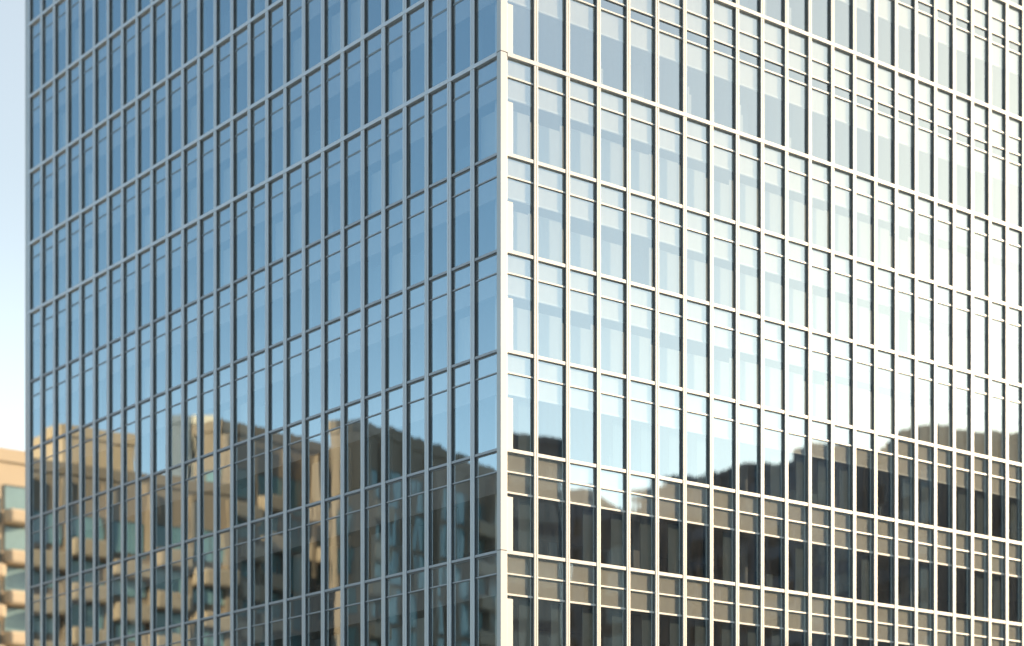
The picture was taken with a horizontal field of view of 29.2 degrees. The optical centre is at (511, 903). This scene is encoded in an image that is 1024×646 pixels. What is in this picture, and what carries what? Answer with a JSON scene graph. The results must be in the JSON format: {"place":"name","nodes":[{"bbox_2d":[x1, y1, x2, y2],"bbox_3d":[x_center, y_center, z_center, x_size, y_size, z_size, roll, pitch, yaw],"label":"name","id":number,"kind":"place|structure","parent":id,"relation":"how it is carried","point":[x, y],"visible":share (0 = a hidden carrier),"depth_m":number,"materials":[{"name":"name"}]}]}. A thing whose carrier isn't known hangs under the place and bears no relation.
{"place":"outdoors","nodes":[
{"label":"outdoors","id":0,"kind":"place"},
{"bbox_2d":[0,0,24,450],"label":"sky","id":1,"kind":"structure","parent":0,"point":[12,12],"materials":[{"name":"white"}]},
{"label":"ground","id":2,"kind":"structure","parent":0,"visible":0},
{"bbox_2d":[25,0,1023,645],"bbox_3d":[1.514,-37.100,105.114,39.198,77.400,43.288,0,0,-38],"label":"office tower","id":3,"kind":"structure","parent":2,"relation":"on","point":[523,322],"depth_m":86.82,"materials":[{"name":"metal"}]},
{"bbox_2d":[385,476,402,575],"bbox_3d":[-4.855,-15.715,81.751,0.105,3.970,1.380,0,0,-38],"label":"window","id":4,"kind":"structure","parent":3,"relation":"in","point":[394,487],"depth_m":81.84,"materials":[{"name":"glass"}]},
{"bbox_2d":[407,470,423,570],"bbox_3d":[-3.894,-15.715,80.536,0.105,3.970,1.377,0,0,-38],"label":"window","id":5,"kind":"structure","parent":3,"relation":"in","point":[415,496],"depth_m":80.61,"materials":[{"name":"glass"}]},
{"bbox_2d":[407,375,423,473],"bbox_3d":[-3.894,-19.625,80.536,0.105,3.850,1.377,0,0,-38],"label":"window","id":6,"kind":"structure","parent":3,"relation":"in","point":[415,403],"depth_m":80.61,"materials":[{"name":"glass"}]},
{"bbox_2d":[407,280,423,380],"bbox_3d":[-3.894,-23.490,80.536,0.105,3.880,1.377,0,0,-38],"label":"window","id":7,"kind":"structure","parent":3,"relation":"in","point":[415,309],"depth_m":80.61,"materials":[{"name":"glass"}]},
{"bbox_2d":[429,463,446,564],"bbox_3d":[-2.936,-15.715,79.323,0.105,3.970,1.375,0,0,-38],"label":"window","id":8,"kind":"structure","parent":3,"relation":"in","point":[438,474],"depth_m":79.40,"materials":[{"name":"glass"}]},
{"bbox_2d":[429,367,446,467],"bbox_3d":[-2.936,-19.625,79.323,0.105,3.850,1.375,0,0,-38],"label":"window","id":9,"kind":"structure","parent":3,"relation":"in","point":[438,379],"depth_m":79.40,"materials":[{"name":"glass"}]},
{"bbox_2d":[429,271,446,372],"bbox_3d":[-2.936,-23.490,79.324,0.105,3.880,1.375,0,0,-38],"label":"window","id":10,"kind":"structure","parent":3,"relation":"in","point":[438,283],"depth_m":79.40,"materials":[{"name":"glass"}]},
{"bbox_2d":[429,177,446,276],"bbox_3d":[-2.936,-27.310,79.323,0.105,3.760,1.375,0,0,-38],"label":"window","id":11,"kind":"structure","parent":3,"relation":"in","point":[438,190],"depth_m":79.42,"materials":[{"name":"glass"}]},
{"bbox_2d":[430,86,446,184],"bbox_3d":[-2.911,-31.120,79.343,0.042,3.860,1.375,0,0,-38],"label":"window","id":12,"kind":"structure","parent":3,"relation":"in","point":[438,100],"depth_m":79.40,"materials":[{"name":"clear glass"}]},
{"bbox_2d":[451,456,469,559],"bbox_3d":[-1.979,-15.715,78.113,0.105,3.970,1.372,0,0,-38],"label":"window","id":13,"kind":"structure","parent":3,"relation":"in","point":[460,467],"depth_m":78.19,"materials":[{"name":"glass"}]},
{"bbox_2d":[451,359,469,460],"bbox_3d":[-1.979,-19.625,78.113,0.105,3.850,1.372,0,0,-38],"label":"window","id":14,"kind":"structure","parent":3,"relation":"in","point":[461,370],"depth_m":78.19,"materials":[{"name":"glass"}]},
{"bbox_2d":[451,261,469,364],"bbox_3d":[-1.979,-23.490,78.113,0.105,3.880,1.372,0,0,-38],"label":"window","id":15,"kind":"structure","parent":3,"relation":"in","point":[460,273],"depth_m":78.19,"materials":[{"name":"glass"}]},
{"bbox_2d":[451,556,469,645],"bbox_3d":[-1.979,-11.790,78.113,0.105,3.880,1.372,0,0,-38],"label":"window","id":16,"kind":"structure","parent":3,"relation":"in","point":[460,567],"depth_m":78.21,"materials":[{"name":"glass"}]},
{"bbox_2d":[451,166,469,267],"bbox_3d":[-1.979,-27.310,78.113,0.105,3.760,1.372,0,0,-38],"label":"window","id":17,"kind":"structure","parent":3,"relation":"in","point":[460,179],"depth_m":78.19,"materials":[{"name":"glass"}]},
{"bbox_2d":[452,73,469,173],"bbox_3d":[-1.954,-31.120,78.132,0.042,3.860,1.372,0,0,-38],"label":"window","id":18,"kind":"structure","parent":3,"relation":"in","point":[460,87],"depth_m":78.19,"materials":[{"name":"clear glass"}]},
{"bbox_2d":[475,448,496,554],"bbox_3d":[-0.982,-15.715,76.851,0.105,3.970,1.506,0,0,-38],"label":"window","id":19,"kind":"structure","parent":3,"relation":"in","point":[485,462],"depth_m":76.92,"materials":[{"name":"glass"}]},
{"bbox_2d":[475,550,496,645],"bbox_3d":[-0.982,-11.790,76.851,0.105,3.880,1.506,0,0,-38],"label":"window","id":20,"kind":"structure","parent":3,"relation":"in","point":[485,563],"depth_m":76.92,"materials":[{"name":"glass"}]},
{"bbox_2d":[475,349,496,453],"bbox_3d":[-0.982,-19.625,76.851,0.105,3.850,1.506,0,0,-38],"label":"window","id":21,"kind":"structure","parent":3,"relation":"in","point":[486,363],"depth_m":76.92,"materials":[{"name":"glass"}]},
{"bbox_2d":[475,249,496,356],"bbox_3d":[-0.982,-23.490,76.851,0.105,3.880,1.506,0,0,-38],"label":"window","id":22,"kind":"structure","parent":3,"relation":"in","point":[486,264],"depth_m":76.92,"materials":[{"name":"glass"}]},
{"bbox_2d":[475,58,496,162],"bbox_3d":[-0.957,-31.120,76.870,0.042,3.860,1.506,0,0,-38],"label":"window","id":23,"kind":"structure","parent":3,"relation":"in","point":[486,75],"depth_m":76.92,"materials":[{"name":"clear glass"}]},
{"bbox_2d":[475,153,496,257],"bbox_3d":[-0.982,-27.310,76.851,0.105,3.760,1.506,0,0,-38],"label":"window","id":24,"kind":"structure","parent":3,"relation":"in","point":[486,168],"depth_m":76.92,"materials":[{"name":"glass"}]},
{"bbox_2d":[507,448,533,553],"bbox_3d":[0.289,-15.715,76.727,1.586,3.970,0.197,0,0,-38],"label":"window","id":25,"kind":"structure","parent":3,"relation":"in","point":[520,475],"depth_m":76.80,"materials":[{"name":"glass"}]},
{"bbox_2d":[507,550,533,645],"bbox_3d":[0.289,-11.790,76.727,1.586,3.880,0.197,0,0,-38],"label":"window","id":26,"kind":"structure","parent":3,"relation":"in","point":[520,576],"depth_m":76.80,"materials":[{"name":"glass"}]},
{"bbox_2d":[507,349,533,451],"bbox_3d":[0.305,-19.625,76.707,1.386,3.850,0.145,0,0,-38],"label":"window","id":27,"kind":"structure","parent":3,"relation":"in","point":[520,377],"depth_m":76.80,"materials":[{"name":"glass"}]},
{"bbox_2d":[507,249,533,353],"bbox_3d":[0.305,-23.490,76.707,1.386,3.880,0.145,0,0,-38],"label":"window","id":28,"kind":"structure","parent":3,"relation":"in","point":[520,278],"depth_m":76.80,"materials":[{"name":"glass"}]},
{"bbox_2d":[507,58,533,159],"bbox_3d":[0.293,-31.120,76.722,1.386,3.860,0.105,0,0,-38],"label":"window","id":29,"kind":"structure","parent":3,"relation":"in","point":[520,84],"depth_m":76.80,"materials":[{"name":"glass"}]},
{"bbox_2d":[507,152,533,254],"bbox_3d":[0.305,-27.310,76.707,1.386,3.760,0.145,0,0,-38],"label":"window","id":30,"kind":"structure","parent":3,"relation":"in","point":[520,183],"depth_m":76.82,"materials":[{"name":"glass"}]},
{"bbox_2d":[538,0,564,70],"bbox_3d":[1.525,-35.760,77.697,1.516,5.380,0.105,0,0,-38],"label":"window","id":31,"kind":"structure","parent":3,"relation":"in","point":[551,13],"depth_m":77.75,"materials":[{"name":"glass"}]},
{"bbox_2d":[538,453,565,557],"bbox_3d":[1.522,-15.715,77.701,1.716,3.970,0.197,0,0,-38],"label":"window","id":32,"kind":"structure","parent":3,"relation":"in","point":[551,469],"depth_m":77.77,"materials":[{"name":"glass"}]},
{"bbox_2d":[538,356,565,457],"bbox_3d":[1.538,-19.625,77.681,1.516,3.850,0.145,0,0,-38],"label":"window","id":33,"kind":"structure","parent":3,"relation":"in","point":[551,372],"depth_m":77.77,"materials":[{"name":"glass"}]},
{"bbox_2d":[538,257,565,360],"bbox_3d":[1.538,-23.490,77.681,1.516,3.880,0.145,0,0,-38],"label":"window","id":34,"kind":"structure","parent":3,"relation":"in","point":[551,274],"depth_m":77.75,"materials":[{"name":"glass"}]},
{"bbox_2d":[538,554,565,645],"bbox_3d":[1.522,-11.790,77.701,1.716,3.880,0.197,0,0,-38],"label":"window","id":35,"kind":"structure","parent":3,"relation":"in","point":[551,570],"depth_m":77.75,"materials":[{"name":"glass"}]},
{"bbox_2d":[538,69,565,168],"bbox_3d":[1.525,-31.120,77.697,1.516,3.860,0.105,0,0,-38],"label":"window","id":36,"kind":"structure","parent":3,"relation":"in","point":[551,87],"depth_m":77.77,"materials":[{"name":"glass"}]},
{"bbox_2d":[538,161,565,263],"bbox_3d":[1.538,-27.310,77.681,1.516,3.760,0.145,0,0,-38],"label":"window","id":37,"kind":"structure","parent":3,"relation":"in","point":[551,179],"depth_m":77.75,"materials":[{"name":"glass"}]},
{"bbox_2d":[570,79,595,178],"bbox_3d":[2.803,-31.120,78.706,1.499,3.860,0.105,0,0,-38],"label":"window","id":38,"kind":"structure","parent":3,"relation":"in","point":[582,96],"depth_m":78.76,"materials":[{"name":"glass"}]},
{"bbox_2d":[570,0,595,81],"bbox_3d":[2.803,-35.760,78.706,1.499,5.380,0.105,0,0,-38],"label":"window","id":39,"kind":"structure","parent":3,"relation":"in","point":[582,12],"depth_m":78.80,"materials":[{"name":"glass"}]},
{"bbox_2d":[570,459,596,562],"bbox_3d":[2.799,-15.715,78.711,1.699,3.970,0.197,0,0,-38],"label":"window","id":40,"kind":"structure","parent":3,"relation":"in","point":[582,474],"depth_m":78.76,"materials":[{"name":"glass"}]},
{"bbox_2d":[570,363,596,463],"bbox_3d":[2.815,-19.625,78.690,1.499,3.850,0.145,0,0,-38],"label":"window","id":41,"kind":"structure","parent":3,"relation":"in","point":[582,378],"depth_m":78.76,"materials":[{"name":"glass"}]},
{"bbox_2d":[570,265,596,367],"bbox_3d":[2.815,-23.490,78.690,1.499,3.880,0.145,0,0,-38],"label":"window","id":42,"kind":"structure","parent":3,"relation":"in","point":[582,281],"depth_m":78.76,"materials":[{"name":"glass"}]},
{"bbox_2d":[570,171,596,271],"bbox_3d":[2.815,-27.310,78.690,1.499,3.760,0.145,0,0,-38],"label":"window","id":43,"kind":"structure","parent":3,"relation":"in","point":[582,187],"depth_m":78.76,"materials":[{"name":"glass"}]},
{"bbox_2d":[570,559,596,645],"bbox_3d":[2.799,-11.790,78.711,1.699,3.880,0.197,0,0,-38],"label":"window","id":44,"kind":"structure","parent":3,"relation":"in","point":[582,573],"depth_m":78.76,"materials":[{"name":"glass"}]},
{"bbox_2d":[601,90,625,187],"bbox_3d":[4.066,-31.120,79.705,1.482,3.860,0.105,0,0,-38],"label":"window","id":45,"kind":"structure","parent":3,"relation":"in","point":[613,107],"depth_m":79.79,"materials":[{"name":"glass"}]},
{"bbox_2d":[601,0,625,91],"bbox_3d":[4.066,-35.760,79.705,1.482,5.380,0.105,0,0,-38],"label":"window","id":46,"kind":"structure","parent":3,"relation":"in","point":[613,12],"depth_m":79.79,"materials":[{"name":"glass"}]},
{"bbox_2d":[601,465,626,566],"bbox_3d":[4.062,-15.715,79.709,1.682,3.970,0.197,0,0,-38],"label":"window","id":47,"kind":"structure","parent":3,"relation":"in","point":[613,480],"depth_m":79.79,"materials":[{"name":"glass"}]},
{"bbox_2d":[601,370,626,468],"bbox_3d":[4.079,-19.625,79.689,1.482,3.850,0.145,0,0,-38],"label":"window","id":48,"kind":"structure","parent":3,"relation":"in","point":[613,385],"depth_m":79.79,"materials":[{"name":"glass"}]},
{"bbox_2d":[601,274,626,374],"bbox_3d":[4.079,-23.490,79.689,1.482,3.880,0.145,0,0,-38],"label":"window","id":49,"kind":"structure","parent":3,"relation":"in","point":[613,289],"depth_m":79.79,"materials":[{"name":"glass"}]},
{"bbox_2d":[601,180,626,279],"bbox_3d":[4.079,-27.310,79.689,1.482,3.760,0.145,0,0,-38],"label":"window","id":50,"kind":"structure","parent":3,"relation":"in","point":[613,197],"depth_m":79.79,"materials":[{"name":"glass"}]},
{"bbox_2d":[601,563,626,645],"bbox_3d":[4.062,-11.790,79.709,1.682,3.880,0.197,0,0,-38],"label":"window","id":51,"kind":"structure","parent":3,"relation":"in","point":[613,577],"depth_m":79.79,"materials":[{"name":"glass"}]},
{"bbox_2d":[630,0,654,101],"bbox_3d":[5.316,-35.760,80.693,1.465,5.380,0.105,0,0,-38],"label":"window","id":52,"kind":"structure","parent":3,"relation":"in","point":[642,28],"depth_m":80.77,"materials":[{"name":"glass"}]},
{"bbox_2d":[630,470,654,570],"bbox_3d":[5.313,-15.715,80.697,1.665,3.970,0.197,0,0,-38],"label":"window","id":53,"kind":"structure","parent":3,"relation":"in","point":[642,496],"depth_m":80.73,"materials":[{"name":"glass"}]},
{"bbox_2d":[630,376,654,474],"bbox_3d":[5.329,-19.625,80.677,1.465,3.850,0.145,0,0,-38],"label":"window","id":54,"kind":"structure","parent":3,"relation":"in","point":[642,403],"depth_m":80.73,"materials":[{"name":"glass"}]},
{"bbox_2d":[630,281,654,380],"bbox_3d":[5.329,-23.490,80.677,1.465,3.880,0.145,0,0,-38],"label":"window","id":55,"kind":"structure","parent":3,"relation":"in","point":[642,309],"depth_m":80.73,"materials":[{"name":"glass"}]},
{"bbox_2d":[630,100,654,195],"bbox_3d":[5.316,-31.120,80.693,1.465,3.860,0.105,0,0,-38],"label":"window","id":56,"kind":"structure","parent":3,"relation":"in","point":[642,124],"depth_m":80.73,"materials":[{"name":"glass"}]},
{"bbox_2d":[630,189,654,286],"bbox_3d":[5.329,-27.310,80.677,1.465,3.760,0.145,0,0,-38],"label":"window","id":57,"kind":"structure","parent":3,"relation":"in","point":[642,218],"depth_m":80.73,"materials":[{"name":"glass"}]},
{"bbox_2d":[630,568,654,645],"bbox_3d":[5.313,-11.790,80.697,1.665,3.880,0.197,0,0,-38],"label":"window","id":58,"kind":"structure","parent":3,"relation":"in","point":[642,592],"depth_m":80.73,"materials":[{"name":"glass"}]},
{"bbox_2d":[659,0,682,110],"bbox_3d":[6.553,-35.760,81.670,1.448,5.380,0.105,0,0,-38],"label":"window","id":59,"kind":"structure","parent":3,"relation":"in","point":[670,11],"depth_m":81.74,"materials":[{"name":"glass"}]},
{"bbox_2d":[659,476,682,574],"bbox_3d":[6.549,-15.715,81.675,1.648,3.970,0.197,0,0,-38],"label":"window","id":60,"kind":"structure","parent":3,"relation":"in","point":[670,489],"depth_m":81.74,"materials":[{"name":"glass"}]},
{"bbox_2d":[659,383,682,479],"bbox_3d":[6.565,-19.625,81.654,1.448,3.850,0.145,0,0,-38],"label":"window","id":61,"kind":"structure","parent":3,"relation":"in","point":[670,396],"depth_m":81.74,"materials":[{"name":"glass"}]},
{"bbox_2d":[659,289,682,387],"bbox_3d":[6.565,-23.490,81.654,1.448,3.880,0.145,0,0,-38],"label":"window","id":62,"kind":"structure","parent":3,"relation":"in","point":[670,303],"depth_m":81.74,"materials":[{"name":"glass"}]},
{"bbox_2d":[659,110,682,204],"bbox_3d":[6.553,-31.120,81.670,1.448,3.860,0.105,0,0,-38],"label":"window","id":63,"kind":"structure","parent":3,"relation":"in","point":[670,125],"depth_m":81.74,"materials":[{"name":"glass"}]},
{"bbox_2d":[659,198,682,294],"bbox_3d":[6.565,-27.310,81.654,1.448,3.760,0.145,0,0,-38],"label":"window","id":64,"kind":"structure","parent":3,"relation":"in","point":[670,213],"depth_m":81.74,"materials":[{"name":"glass"}]},
{"bbox_2d":[659,572,682,645],"bbox_3d":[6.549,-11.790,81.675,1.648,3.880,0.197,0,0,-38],"label":"window","id":65,"kind":"structure","parent":3,"relation":"in","point":[670,584],"depth_m":81.74,"materials":[{"name":"glass"}]},
{"bbox_2d":[687,0,708,120],"bbox_3d":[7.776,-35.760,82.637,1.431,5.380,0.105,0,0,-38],"label":"window","id":66,"kind":"structure","parent":3,"relation":"in","point":[697,10],"depth_m":82.72,"materials":[{"name":"glass"}]},
{"bbox_2d":[687,119,708,212],"bbox_3d":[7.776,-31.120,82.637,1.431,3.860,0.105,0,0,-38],"label":"window","id":67,"kind":"structure","parent":3,"relation":"in","point":[697,133],"depth_m":82.70,"materials":[{"name":"glass"}]},
{"bbox_2d":[687,481,709,578],"bbox_3d":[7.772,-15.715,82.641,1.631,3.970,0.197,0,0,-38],"label":"window","id":68,"kind":"structure","parent":3,"relation":"in","point":[697,493],"depth_m":82.70,"materials":[{"name":"glass"}]},
{"bbox_2d":[687,389,709,484],"bbox_3d":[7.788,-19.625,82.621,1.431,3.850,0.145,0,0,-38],"label":"window","id":69,"kind":"structure","parent":3,"relation":"in","point":[697,402],"depth_m":82.70,"materials":[{"name":"glass"}]},
{"bbox_2d":[687,296,709,393],"bbox_3d":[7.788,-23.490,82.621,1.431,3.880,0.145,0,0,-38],"label":"window","id":70,"kind":"structure","parent":3,"relation":"in","point":[697,309],"depth_m":82.70,"materials":[{"name":"glass"}]},
{"bbox_2d":[687,206,709,301],"bbox_3d":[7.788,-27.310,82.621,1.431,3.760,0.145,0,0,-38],"label":"window","id":71,"kind":"structure","parent":3,"relation":"in","point":[697,220],"depth_m":82.70,"materials":[{"name":"glass"}]},
{"bbox_2d":[713,1,734,128],"bbox_3d":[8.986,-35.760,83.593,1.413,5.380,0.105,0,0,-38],"label":"window","id":72,"kind":"structure","parent":3,"relation":"in","point":[723,15],"depth_m":83.64,"materials":[{"name":"glass"}]},
{"bbox_2d":[713,128,734,220],"bbox_3d":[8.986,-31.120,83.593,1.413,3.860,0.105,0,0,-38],"label":"window","id":73,"kind":"structure","parent":3,"relation":"in","point":[723,142],"depth_m":83.64,"materials":[{"name":"glass"}]},
{"bbox_2d":[713,486,735,581],"bbox_3d":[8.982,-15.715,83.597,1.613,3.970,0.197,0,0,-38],"label":"window","id":74,"kind":"structure","parent":3,"relation":"in","point":[723,498],"depth_m":83.64,"materials":[{"name":"glass"}]},
{"bbox_2d":[713,395,735,488],"bbox_3d":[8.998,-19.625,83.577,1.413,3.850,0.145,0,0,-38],"label":"window","id":75,"kind":"structure","parent":3,"relation":"in","point":[723,407],"depth_m":83.64,"materials":[{"name":"glass"}]},
{"bbox_2d":[713,303,735,398],"bbox_3d":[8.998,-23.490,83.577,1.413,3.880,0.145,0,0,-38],"label":"window","id":76,"kind":"structure","parent":3,"relation":"in","point":[723,316],"depth_m":83.64,"materials":[{"name":"glass"}]},
{"bbox_2d":[713,214,735,308],"bbox_3d":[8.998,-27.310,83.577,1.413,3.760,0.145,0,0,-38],"label":"window","id":77,"kind":"structure","parent":3,"relation":"in","point":[723,228],"depth_m":83.64,"materials":[{"name":"glass"}]},
{"bbox_2d":[739,11,759,137],"bbox_3d":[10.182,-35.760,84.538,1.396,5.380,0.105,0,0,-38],"label":"window","id":78,"kind":"structure","parent":3,"relation":"in","point":[749,26],"depth_m":84.60,"materials":[{"name":"glass"}]},
{"bbox_2d":[739,137,759,227],"bbox_3d":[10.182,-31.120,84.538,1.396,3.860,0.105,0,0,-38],"label":"window","id":79,"kind":"structure","parent":3,"relation":"in","point":[749,151],"depth_m":84.62,"materials":[{"name":"glass"}]},
{"bbox_2d":[739,490,760,585],"bbox_3d":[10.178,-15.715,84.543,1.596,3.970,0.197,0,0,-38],"label":"window","id":80,"kind":"structure","parent":3,"relation":"in","point":[749,503],"depth_m":84.60,"materials":[{"name":"glass"}]},
{"bbox_2d":[739,400,760,493],"bbox_3d":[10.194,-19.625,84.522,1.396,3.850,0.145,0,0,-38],"label":"window","id":81,"kind":"structure","parent":3,"relation":"in","point":[749,413],"depth_m":84.60,"materials":[{"name":"glass"}]},
{"bbox_2d":[739,310,760,404],"bbox_3d":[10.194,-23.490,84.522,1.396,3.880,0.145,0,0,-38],"label":"window","id":82,"kind":"structure","parent":3,"relation":"in","point":[749,323],"depth_m":84.62,"materials":[{"name":"glass"}]},
{"bbox_2d":[739,222,760,314],"bbox_3d":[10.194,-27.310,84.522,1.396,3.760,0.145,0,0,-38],"label":"window","id":83,"kind":"structure","parent":3,"relation":"in","point":[749,236],"depth_m":84.60,"materials":[{"name":"glass"}]},
{"bbox_2d":[764,21,783,145],"bbox_3d":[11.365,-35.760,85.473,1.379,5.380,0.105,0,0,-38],"label":"window","id":84,"kind":"structure","parent":3,"relation":"in","point":[773,34],"depth_m":85.54,"materials":[{"name":"glass"}]},
{"bbox_2d":[764,145,783,234],"bbox_3d":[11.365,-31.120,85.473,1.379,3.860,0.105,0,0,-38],"label":"window","id":85,"kind":"structure","parent":3,"relation":"in","point":[773,158],"depth_m":85.54,"materials":[{"name":"glass"}]},
{"bbox_2d":[764,495,784,588],"bbox_3d":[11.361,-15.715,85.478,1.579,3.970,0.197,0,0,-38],"label":"window","id":86,"kind":"structure","parent":3,"relation":"in","point":[773,506],"depth_m":85.54,"materials":[{"name":"glass"}]},
{"bbox_2d":[764,406,784,497],"bbox_3d":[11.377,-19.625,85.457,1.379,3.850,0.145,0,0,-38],"label":"window","id":87,"kind":"structure","parent":3,"relation":"in","point":[773,417],"depth_m":85.54,"materials":[{"name":"glass"}]},
{"bbox_2d":[764,316,784,409],"bbox_3d":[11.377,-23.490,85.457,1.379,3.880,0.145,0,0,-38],"label":"window","id":88,"kind":"structure","parent":3,"relation":"in","point":[773,328],"depth_m":85.54,"materials":[{"name":"glass"}]},
{"bbox_2d":[764,230,784,320],"bbox_3d":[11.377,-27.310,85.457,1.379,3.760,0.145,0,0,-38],"label":"window","id":89,"kind":"structure","parent":3,"relation":"in","point":[773,242],"depth_m":85.54,"materials":[{"name":"glass"}]},
{"bbox_2d":[788,30,807,153],"bbox_3d":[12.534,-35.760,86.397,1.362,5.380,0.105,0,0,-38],"label":"window","id":90,"kind":"structure","parent":3,"relation":"in","point":[797,44],"depth_m":86.46,"materials":[{"name":"glass"}]},
{"bbox_2d":[788,499,807,592],"bbox_3d":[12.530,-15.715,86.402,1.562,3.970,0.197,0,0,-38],"label":"window","id":91,"kind":"structure","parent":3,"relation":"in","point":[797,510],"depth_m":86.46,"materials":[{"name":"glass"}]},
{"bbox_2d":[788,411,807,502],"bbox_3d":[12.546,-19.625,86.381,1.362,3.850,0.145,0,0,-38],"label":"window","id":92,"kind":"structure","parent":3,"relation":"in","point":[797,423],"depth_m":86.46,"materials":[{"name":"glass"}]},
{"bbox_2d":[788,323,807,414],"bbox_3d":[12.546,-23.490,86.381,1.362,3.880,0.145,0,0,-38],"label":"window","id":93,"kind":"structure","parent":3,"relation":"in","point":[797,335],"depth_m":86.46,"materials":[{"name":"glass"}]},
{"bbox_2d":[788,154,807,241],"bbox_3d":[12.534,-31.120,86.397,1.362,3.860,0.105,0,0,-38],"label":"window","id":94,"kind":"structure","parent":3,"relation":"in","point":[797,166],"depth_m":86.46,"materials":[{"name":"glass"}]},
{"bbox_2d":[812,40,830,161],"bbox_3d":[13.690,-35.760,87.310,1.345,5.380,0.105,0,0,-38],"label":"window","id":95,"kind":"structure","parent":3,"relation":"in","point":[821,65],"depth_m":87.37,"materials":[{"name":"glass"}]},
{"bbox_2d":[812,504,830,595],"bbox_3d":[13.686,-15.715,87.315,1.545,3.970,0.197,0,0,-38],"label":"window","id":96,"kind":"structure","parent":3,"relation":"in","point":[821,527],"depth_m":87.37,"materials":[{"name":"glass"}]},
{"bbox_2d":[834,49,851,169],"bbox_3d":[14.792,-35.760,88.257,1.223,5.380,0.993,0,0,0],"label":"window","id":97,"kind":"structure","parent":3,"relation":"in","point":[842,61],"depth_m":88.27,"materials":[{"name":"glass"}]},
{"bbox_2d":[856,57,873,176],"bbox_3d":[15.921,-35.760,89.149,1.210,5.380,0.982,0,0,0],"label":"window","id":98,"kind":"structure","parent":3,"relation":"in","point":[864,69],"depth_m":89.18,"materials":[{"name":"glass"}]},
{"bbox_2d":[877,66,893,183],"bbox_3d":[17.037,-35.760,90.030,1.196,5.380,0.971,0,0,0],"label":"window","id":99,"kind":"structure","parent":3,"relation":"in","point":[885,78],"depth_m":90.06,"materials":[{"name":"glass"}]},
{"bbox_2d":[898,74,913,190],"bbox_3d":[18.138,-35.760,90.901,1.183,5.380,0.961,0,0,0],"label":"window","id":100,"kind":"structure","parent":3,"relation":"in","point":[905,85],"depth_m":90.94,"materials":[{"name":"glass"}]},
{"bbox_2d":[918,82,933,196],"bbox_3d":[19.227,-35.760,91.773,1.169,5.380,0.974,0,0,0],"label":"window","id":101,"kind":"structure","parent":3,"relation":"in","point":[925,105],"depth_m":91.81,"materials":[{"name":"glass"}]},
{"bbox_2d":[937,89,951,203],"bbox_3d":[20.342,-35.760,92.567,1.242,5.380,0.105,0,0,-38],"label":"window","id":102,"kind":"structure","parent":3,"relation":"in","point":[944,100],"depth_m":92.67,"materials":[{"name":"glass"}]},
{"bbox_2d":[956,97,970,209],"bbox_3d":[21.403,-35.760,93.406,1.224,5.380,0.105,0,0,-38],"label":"window","id":103,"kind":"structure","parent":3,"relation":"in","point":[963,119],"depth_m":93.49,"materials":[{"name":"glass"}]},
{"bbox_3d":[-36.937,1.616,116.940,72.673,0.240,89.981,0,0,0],"label":"pavement","id":104,"kind":"structure","parent":0,"visible":0},
{"bbox_2d":[0,447,24,645],"bbox_3d":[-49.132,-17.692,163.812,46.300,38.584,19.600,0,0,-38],"label":"apartment block","id":105,"kind":"structure","parent":104,"relation":"on","point":[12,547],"depth_m":159.47,"materials":[{"name":"beige concrete"}]},
{"bbox_2d":[4,484,24,509],"bbox_3d":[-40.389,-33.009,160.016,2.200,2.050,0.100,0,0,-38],"label":"window","id":106,"kind":"structure","parent":105,"relation":"in","point":[14,496],"depth_m":159.92,"materials":[{"name":"teal glass"}]},
{"bbox_2d":[4,525,24,550],"bbox_3d":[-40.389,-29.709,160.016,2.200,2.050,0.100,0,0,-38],"label":"window","id":107,"kind":"structure","parent":105,"relation":"in","point":[14,536],"depth_m":159.92,"materials":[{"name":"teal glass"}]},
{"bbox_2d":[4,566,24,590],"bbox_3d":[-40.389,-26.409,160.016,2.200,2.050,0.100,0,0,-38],"label":"window","id":108,"kind":"structure","parent":105,"relation":"in","point":[14,579],"depth_m":159.92,"materials":[{"name":"teal glass"}]},
{"bbox_2d":[4,606,24,631],"bbox_3d":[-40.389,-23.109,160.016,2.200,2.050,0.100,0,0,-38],"label":"window","id":109,"kind":"structure","parent":105,"relation":"in","point":[14,620],"depth_m":159.92,"materials":[{"name":"teal glass"}]}
]}

